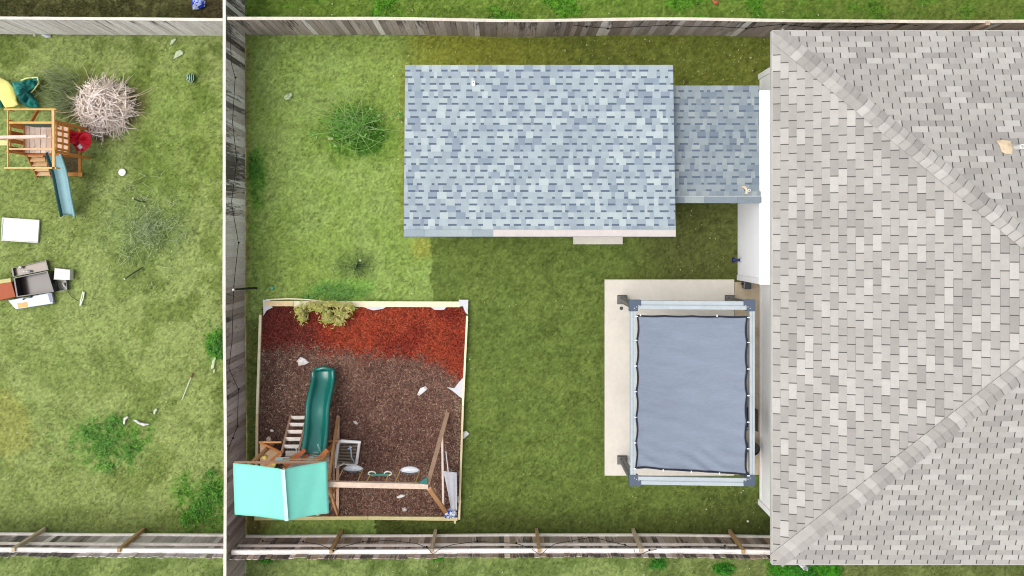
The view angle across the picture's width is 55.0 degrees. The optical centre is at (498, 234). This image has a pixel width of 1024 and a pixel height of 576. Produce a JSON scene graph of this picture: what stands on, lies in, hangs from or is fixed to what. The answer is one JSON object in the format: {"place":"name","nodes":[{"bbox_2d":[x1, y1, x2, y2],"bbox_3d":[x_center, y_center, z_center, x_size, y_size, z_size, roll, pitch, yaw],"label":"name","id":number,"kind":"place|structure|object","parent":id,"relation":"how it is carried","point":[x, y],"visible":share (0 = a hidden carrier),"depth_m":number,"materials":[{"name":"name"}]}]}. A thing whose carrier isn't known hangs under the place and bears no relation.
{"place":"outdoors","nodes":[
{"label":"outdoors","id":0,"kind":"place"},
{"bbox_2d":[0,0,1023,575],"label":"ground","id":1,"kind":"structure","parent":0,"point":[96,396],"depth_m":24.71,"materials":[{"name":"green plant"}]},
{"bbox_2d":[0,278,15,300],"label":"rusty box","id":2,"kind":"object","parent":1,"relation":"on","point":[7,289],"visible":0.96,"depth_m":24.38,"materials":[{"name":"orange metal"}]},
{"bbox_2d":[1,217,39,242],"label":"white table top","id":3,"kind":"object","parent":1,"relation":"on","point":[19,230],"visible":1,"depth_m":24.64,"materials":[{"name":"plastic"}]},
{"bbox_2d":[12,77,39,107],"bbox_3d":[-11.755,-3.531,24.338,0.691,0.312,0.792,0,90,0],"label":"green canopy","id":4,"kind":"object","parent":1,"relation":"on","point":[24,88],"visible":0.99,"depth_m":24.36,"materials":[{"name":"fabric"}]},
{"bbox_2d":[0,78,18,107],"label":"yellow canopy","id":5,"kind":"object","parent":4,"relation":"attached to","point":[8,97],"visible":1,"depth_m":24.39,"materials":[{"name":"fabric"}]},
{"bbox_2d":[11,260,50,276],"bbox_3d":[-11.717,0.844,24.620,0.910,0.120,0.248,-11,90,0],"label":"grey tray","id":6,"kind":"object","parent":1,"relation":"on","point":[37,267],"visible":1,"depth_m":24.66,"materials":[{"name":"plastic"}]},
{"bbox_2d":[8,292,54,308],"bbox_3d":[-11.691,1.673,24.583,1.117,0.194,0.285,-10,90,0],"label":"cooler lid","id":7,"kind":"object","parent":1,"relation":"on","point":[35,300],"visible":1,"depth_m":24.56,"materials":[{"name":"plastic"}]},
{"bbox_2d":[13,270,58,296],"bbox_3d":[-11.519,1.226,24.510,0.934,0.340,0.534,-9,90,0],"label":"storage bin","id":8,"kind":"object","parent":1,"relation":"on","point":[36,283],"visible":1,"depth_m":24.66,"materials":[{"name":"plastic"}]},
{"bbox_2d":[0,108,89,217],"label":"playset","id":9,"kind":"object","parent":1,"relation":"on","point":[41,142],"visible":1,"depth_m":23.48,"materials":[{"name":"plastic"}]},
{"bbox_2d":[70,131,91,150],"bbox_3d":[-10.293,-2.300,23.985,0.616,0.359,0.511,0,90,0],"label":"red tarp","id":10,"kind":"object","parent":9,"relation":"hanging from","point":[83,139],"visible":0.92,"depth_m":23.99,"materials":[{"name":"fabric"}]},
{"bbox_2d":[27,52,81,120],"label":"dry weeds","id":11,"kind":"object","parent":1,"relation":"on","point":[59,101],"visible":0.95,"depth_m":24.48,"materials":[{"name":"green plant"}]},
{"bbox_2d":[55,280,69,290],"bbox_3d":[-10.925,1.272,24.610,0.283,0.140,0.254,-5,90,0],"label":"tray","id":12,"kind":"object","parent":1,"relation":"on","point":[59,284],"visible":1,"depth_m":24.66,"materials":[{"name":"plastic"}]},
{"bbox_2d":[54,268,72,279],"bbox_3d":[-10.865,0.982,24.547,0.398,0.227,0.292,0,90,0],"label":"white box","id":13,"kind":"object","parent":1,"relation":"on","point":[62,274],"visible":1,"depth_m":24.44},
{"bbox_2d":[79,291,84,305],"bbox_3d":[-10.442,1.599,24.650,0.083,0.031,0.376,11,90,0],"label":"plastic strip","id":14,"kind":"object","parent":1,"relation":"on","point":[82,299],"visible":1,"depth_m":24.63,"materials":[{"name":"white plastic"}]},
{"bbox_2d":[35,402,167,474],"bbox_3d":[-9.907,5.175,24.632,2.984,0.192,2.026,-21,90,0],"label":"weed patch","id":15,"kind":"object","parent":1,"relation":"on","point":[128,451],"visible":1,"depth_m":24.65,"materials":[{"name":"green plant"}]},
{"bbox_2d":[133,420,148,425],"bbox_3d":[-8.965,4.728,24.618,0.453,0.088,0.098,17,90,0],"label":"white rag","id":16,"kind":"object","parent":15,"relation":"on","point":[140,423],"visible":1,"depth_m":24.61,"materials":[{"name":"fabric"}]},
{"bbox_2d":[55,65,153,144],"bbox_3d":[-9.798,-3.245,24.359,2.096,0.655,2.058,30,90,0],"label":"brush pile","id":17,"kind":"object","parent":1,"relation":"on","point":[91,100],"visible":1,"depth_m":24.36,"materials":[{"name":"beige wood"}]},
{"bbox_2d":[0,16,222,35],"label":"board fence","id":18,"kind":"object","parent":1,"relation":"on","point":[112,26],"visible":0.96,"depth_m":23.62,"materials":[{"name":"grey wood"}]},
{"bbox_2d":[0,527,223,558],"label":"board fence","id":19,"kind":"object","parent":1,"relation":"on","point":[138,544],"visible":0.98,"depth_m":23.71,"materials":[{"name":"grey wood"}]},
{"bbox_2d":[118,169,125,175],"bbox_3d":[-9.443,-1.565,24.654,0.184,0.052,0.184,0,90,0],"label":"flying disc","id":20,"kind":"object","parent":1,"relation":"on","point":[121,172],"visible":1,"depth_m":24.63,"materials":[{"name":"plastic"}]},
{"bbox_2d":[124,267,142,279],"bbox_3d":[-9.133,0.971,24.567,0.573,0.086,0.054,-32,90,0],"label":"dark stick","id":21,"kind":"object","parent":1,"relation":"on","point":[133,273],"visible":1,"depth_m":24.55,"materials":[{"name":"black wood"}]},
{"bbox_2d":[76,167,222,295],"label":"tall weeds","id":22,"kind":"object","parent":1,"relation":"on","point":[149,233],"visible":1,"depth_m":24.64,"materials":[{"name":"green plant"}]},
{"bbox_2d":[173,50,183,58],"bbox_3d":[-8.058,-4.538,24.667,0.311,0.035,0.144,-27,90,0],"label":"plastic shard","id":23,"kind":"object","parent":1,"relation":"on","point":[178,53],"visible":1,"depth_m":24.66,"materials":[{"name":"plastic"}]},
{"bbox_2d":[182,373,192,399],"bbox_3d":[-7.806,3.807,24.646,0.045,0.049,0.738,21,90,0],"label":"garden stake","id":24,"kind":"object","parent":1,"relation":"on","point":[187,385],"visible":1,"depth_m":24.64,"materials":[{"name":"beige wood"}]},
{"bbox_2d":[186,73,195,82],"bbox_3d":[-7.695,-3.921,24.579,0.236,0.242,0.244,0,90,0],"label":"striped ball","id":25,"kind":"object","parent":1,"relation":"on","point":[190,77],"visible":1,"depth_m":24.50,"materials":[{"name":"plastic"}]},
{"bbox_2d":[174,451,223,531],"bbox_3d":[-7.297,6.653,24.618,1.816,0.204,2.446,0,90,0],"label":"weed patch","id":26,"kind":"object","parent":1,"relation":"on","point":[206,503],"visible":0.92,"depth_m":24.64,"materials":[{"name":"green plant"}]},
{"bbox_2d":[192,0,205,9],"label":"blue bag","id":27,"kind":"object","parent":1,"relation":"on","point":[198,4],"visible":1,"depth_m":24.53,"materials":[{"name":"plastic"}]},
{"bbox_2d":[201,319,222,373],"bbox_3d":[-7.101,2.837,24.636,0.790,0.186,1.300,16,90,0],"label":"weed patch","id":28,"kind":"object","parent":1,"relation":"on","point":[214,342],"visible":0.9,"depth_m":24.64,"materials":[{"name":"green plant"}]},
{"bbox_2d":[211,357,215,368],"bbox_3d":[-7.157,3.224,24.665,0.078,0.038,0.312,14,90,0],"label":"pale board","id":29,"kind":"object","parent":1,"relation":"on","point":[213,364],"visible":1,"depth_m":24.66,"materials":[{"name":"wood"}]},
{"bbox_2d":[222,0,245,575],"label":"board fence","id":30,"kind":"object","parent":1,"relation":"on","point":[234,526],"visible":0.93,"depth_m":23.58,"materials":[{"name":"grey wood"}]},
{"bbox_2d":[228,35,239,448],"bbox_3d":[-6.285,0.075,23.325,0.052,0.963,9.830,0,90,0],"label":"string light cable","id":31,"kind":"object","parent":30,"relation":"attached to","point":[235,77],"visible":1,"depth_m":23.31,"materials":[{"name":"plastic"}]},
{"bbox_2d":[232,287,256,290],"bbox_3d":[-6.098,1.308,23.606,0.278,1.412,0.077,10,90,0],"label":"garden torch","id":32,"kind":"object","parent":30,"relation":"attached to","point":[245,288],"visible":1,"depth_m":23.82,"materials":[{"name":"black metal"}]},
{"bbox_2d":[247,155,264,191],"bbox_3d":[-6.101,-1.504,24.638,0.550,0.169,0.986,0,90,0],"label":"weed patch","id":33,"kind":"object","parent":1,"relation":"on","point":[254,171],"visible":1,"depth_m":24.64,"materials":[{"name":"green plant"}]},
{"bbox_2d":[259,558,275,567],"bbox_3d":[-5.831,8.154,24.632,0.486,0.161,0.548,43,90,0],"label":"weed clump","id":34,"kind":"object","parent":1,"relation":"on","point":[267,560],"visible":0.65,"depth_m":24.64,"materials":[{"name":"green plant"}]},
{"bbox_2d":[284,92,292,99],"bbox_3d":[-5.269,-3.461,24.603,0.249,0.097,0.153,-25,90,0],"label":"pale bag","id":35,"kind":"object","parent":1,"relation":"on","point":[288,96],"visible":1,"depth_m":24.60,"materials":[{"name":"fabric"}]},
{"bbox_2d":[296,279,384,307],"bbox_3d":[-3.966,1.450,24.637,2.229,0.181,0.793,0,90,0],"label":"lawn tuft","id":36,"kind":"object","parent":1,"relation":"on","point":[346,294],"visible":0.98,"depth_m":24.65,"materials":[{"name":"green plant"}]},
{"bbox_2d":[289,65,403,153],"bbox_3d":[-3.860,-2.981,24.377,2.702,0.643,1.952,38,90,0],"label":"wild shrub","id":37,"kind":"object","parent":1,"relation":"on","point":[355,127],"visible":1,"depth_m":24.42,"materials":[{"name":"green plant"}]},
{"bbox_2d":[325,251,373,285],"bbox_3d":[-3.643,0.838,24.514,1.428,0.382,0.893,0,90,0],"label":"young sapling","id":38,"kind":"object","parent":1,"relation":"on","point":[354,267],"visible":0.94,"depth_m":24.55,"materials":[{"name":"green plant"}]},
{"bbox_2d":[254,298,467,522],"bbox_3d":[-3.431,4.406,24.610,5.343,0.140,5.643,0,90,0],"label":"garden bed frame","id":39,"kind":"object","parent":1,"relation":"on","point":[458,389],"visible":0.94,"depth_m":24.56,"materials":[{"name":"wood"}]},
{"bbox_2d":[293,299,357,328],"bbox_3d":[-4.328,1.953,24.452,1.699,0.450,0.755,0,90,0],"label":"yellow green shrub","id":40,"kind":"object","parent":39,"relation":"on","point":[319,307],"visible":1,"depth_m":24.32,"materials":[{"name":"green plant"}]},
{"bbox_2d":[259,306,465,516],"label":"mulch","id":41,"kind":"object","parent":1,"relation":"on","point":[386,363],"visible":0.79,"depth_m":24.64,"materials":[{"name":"brown wood"}]},
{"bbox_2d":[233,366,337,520],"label":"play tower","id":42,"kind":"structure","parent":41,"relation":"on","point":[297,487],"depth_m":22.15,"materials":[{"name":"fabric"}]},
{"bbox_2d":[297,357,308,365],"bbox_3d":[-4.900,3.158,24.596,0.279,0.056,0.223,-17,90,0],"label":"white rag","id":43,"kind":"object","parent":41,"relation":"on","point":[301,361],"visible":1,"depth_m":24.59,"materials":[{"name":"fabric"}]},
{"bbox_2d":[335,439,360,467],"bbox_3d":[-3.763,5.458,24.350,0.585,0.584,0.884,12,90,0],"label":"ball net","id":44,"kind":"object","parent":41,"relation":"on","point":[350,449],"visible":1,"depth_m":24.34,"materials":[{"name":"plastic"}]},
{"bbox_2d":[328,412,449,515],"bbox_3d":[-2.647,5.736,23.569,2.858,2.302,2.676,0,90,0],"label":"swing set","id":45,"kind":"object","parent":41,"relation":"on","point":[421,484],"visible":0.98,"depth_m":23.03,"materials":[{"name":"wood"}]},
{"bbox_2d":[337,465,363,480],"bbox_3d":[-3.552,5.769,23.421,0.596,1.703,0.221,0,90,0],"label":"swing","id":46,"kind":"object","parent":45,"relation":"hanging from","point":[356,468],"visible":1,"depth_m":24.15,"materials":[{"name":"plastic"}]},
{"bbox_2d":[366,471,391,481],"bbox_3d":[-2.852,5.732,23.102,0.586,1.065,0.134,0,90,0],"label":"swing","id":47,"kind":"object","parent":45,"relation":"hanging from","point":[384,474],"visible":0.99,"depth_m":23.58,"materials":[{"name":"plastic"}]},
{"bbox_2d":[395,466,419,481],"bbox_3d":[-2.162,5.744,23.286,0.512,1.432,0.221,0,90,0],"label":"swing","id":48,"kind":"object","parent":45,"relation":"hanging from","point":[409,469],"visible":1,"depth_m":23.88,"materials":[{"name":"plastic"}]},
{"bbox_2d":[443,471,456,510],"bbox_3d":[-1.192,6.333,24.295,0.341,0.383,1.074,0,90,0],"label":"folded umbrella","id":49,"kind":"object","parent":45,"relation":"on","point":[451,480],"visible":1,"depth_m":24.27,"materials":[{"name":"fabric"}]},
{"bbox_2d":[417,386,427,395],"bbox_3d":[-1.931,3.906,24.597,0.300,0.053,0.134,-39,90,0],"label":"white rag","id":50,"kind":"object","parent":41,"relation":"on","point":[422,390],"visible":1,"depth_m":24.59,"materials":[{"name":"fabric"}]},
{"bbox_2d":[444,508,456,518],"bbox_3d":[-1.201,6.968,24.531,0.320,0.166,0.294,0,90,0],"label":"plastic bag","id":51,"kind":"object","parent":41,"relation":"on","point":[450,514],"visible":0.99,"depth_m":24.52,"materials":[{"name":"plastic"}]},
{"bbox_2d":[10,1,948,575],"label":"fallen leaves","id":52,"kind":"object","parent":1,"relation":"on","point":[398,159],"visible":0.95,"depth_m":24.67,"materials":[{"name":"brown plant"}]},
{"bbox_2d":[229,528,769,559],"bbox_3d":[0.653,7.478,23.794,13.895,1.815,0.206,0,90,0],"label":"board fence","id":53,"kind":"object","parent":1,"relation":"on","point":[253,547],"visible":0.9,"depth_m":23.71,"materials":[{"name":"grey wood"}]},
{"bbox_2d":[262,537,767,556],"bbox_3d":[0.321,7.420,23.398,12.127,1.455,0.052,0,90,0],"label":"string light cable","id":54,"kind":"object","parent":53,"relation":"attached to","point":[494,542],"visible":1,"depth_m":23.60,"materials":[{"name":"plastic"}]},
{"bbox_2d":[404,65,675,236],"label":"shed","id":55,"kind":"structure","parent":1,"relation":"on","point":[538,150],"depth_m":22.21,"materials":[{"name":"blue"}]},
{"bbox_2d":[573,237,622,243],"bbox_3d":[2.489,0.070,24.650,1.241,0.110,0.340,0,90,0],"label":"doorstep","id":56,"kind":"object","parent":1,"relation":"on","point":[597,240],"visible":0.56,"depth_m":24.59,"materials":[{"name":"concrete"}]},
{"bbox_2d":[227,17,1023,36],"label":"board fence","id":57,"kind":"object","parent":1,"relation":"on","point":[359,25],"visible":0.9,"depth_m":23.48,"materials":[{"name":"grey wood"}]},
{"bbox_2d":[574,23,917,29],"bbox_3d":[5.826,-4.940,23.254,8.140,0.683,0.052,0,90,0],"label":"string light cable","id":58,"kind":"object","parent":57,"relation":"attached to","point":[738,27],"visible":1,"depth_m":23.32,"materials":[{"name":"plastic"}]},
{"bbox_2d":[647,558,666,573],"bbox_3d":[4.019,8.274,24.639,0.537,0.162,0.738,42,90,0],"label":"weed clump","id":59,"kind":"object","parent":1,"relation":"on","point":[656,563],"visible":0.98,"depth_m":24.64,"materials":[{"name":"green plant"}]},
{"bbox_2d":[673,85,760,203],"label":"covered walkway","id":60,"kind":"structure","parent":1,"relation":"on","point":[716,141],"depth_m":22.60,"materials":[{"name":"blue"}]},
{"bbox_2d":[712,558,735,575],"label":"weed clump","id":61,"kind":"object","parent":1,"relation":"on","point":[723,570],"visible":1,"depth_m":24.64,"materials":[{"name":"green plant"}]},
{"bbox_2d":[734,282,759,474],"bbox_3d":[6.228,3.603,24.716,0.630,0.168,4.829,0,90,0],"label":"patio strip","id":62,"kind":"object","parent":1,"relation":"on","point":[752,293],"visible":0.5,"depth_m":24.63,"materials":[{"name":"beige concrete"}]},
{"bbox_2d":[741,282,750,288],"bbox_3d":[6.160,1.261,24.488,0.200,0.285,0.180,0,90,0],"label":"utility box","id":63,"kind":"object","parent":62,"relation":"on","point":[746,285],"visible":0.84,"depth_m":24.34,"materials":[{"name":"plastic"}]},
{"bbox_2d":[747,443,759,454],"bbox_3d":[6.300,5.300,24.462,0.330,0.340,0.330,0,90,0],"label":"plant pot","id":64,"kind":"object","parent":62,"relation":"on","point":[757,448],"visible":0.41,"depth_m":24.35,"materials":[{"name":"plastic"}]},
{"bbox_2d":[771,564,821,575],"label":"weed clump","id":65,"kind":"object","parent":1,"relation":"on","point":[789,570],"visible":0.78,"depth_m":24.64,"materials":[{"name":"green plant"}]},
{"bbox_2d":[799,565,808,570],"bbox_3d":[7.601,8.311,24.577,0.316,0.115,0.136,16,90,0],"label":"white rag","id":66,"kind":"object","parent":65,"relation":"on","point":[804,567],"visible":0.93,"depth_m":24.57,"materials":[{"name":"fabric"}]},
{"bbox_2d":[737,28,1023,566],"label":"house","id":67,"kind":"structure","parent":1,"relation":"on","point":[881,239],"depth_m":21.46,"materials":[{"name":"grey tile"}]},
{"bbox_2d":[732,258,741,262],"bbox_3d":[5.870,0.628,24.250,0.250,0.110,0.121,0,90,0],"label":"outdoor faucet","id":68,"kind":"object","parent":67,"relation":"attached to","point":[734,260],"visible":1,"depth_m":24.21,"materials":[{"name":"metal"}]},
{"bbox_2d":[967,21,989,29],"bbox_3d":[11.419,-4.910,23.760,0.215,1.880,0.090,0,90,0],"label":"fence post","id":69,"kind":"object","parent":1,"relation":"on","point":[981,26],"visible":0.39,"depth_m":23.11,"materials":[{"name":"brown wood"}]},
{"bbox_2d":[604,279,733,475],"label":"patio","id":70,"kind":"structure","parent":0,"point":[616,380],"depth_m":24.62,"materials":[{"name":"concrete"}]},
{"bbox_2d":[617,295,754,485],"bbox_3d":[4.441,3.635,23.542,2.942,2.156,4.274,0,90,0],"label":"pergola","id":71,"kind":"object","parent":70,"relation":"on","point":[690,393],"visible":1,"depth_m":22.55,"materials":[{"name":"fabric"}]},
{"bbox_2d":[747,407,757,431],"bbox_3d":[6.011,4.500,24.196,0.545,0.850,0.548,0,90,0],"label":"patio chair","id":72,"kind":"object","parent":70,"relation":"on","point":[756,419],"visible":0.12,"depth_m":23.83,"materials":[{"name":"metal"}]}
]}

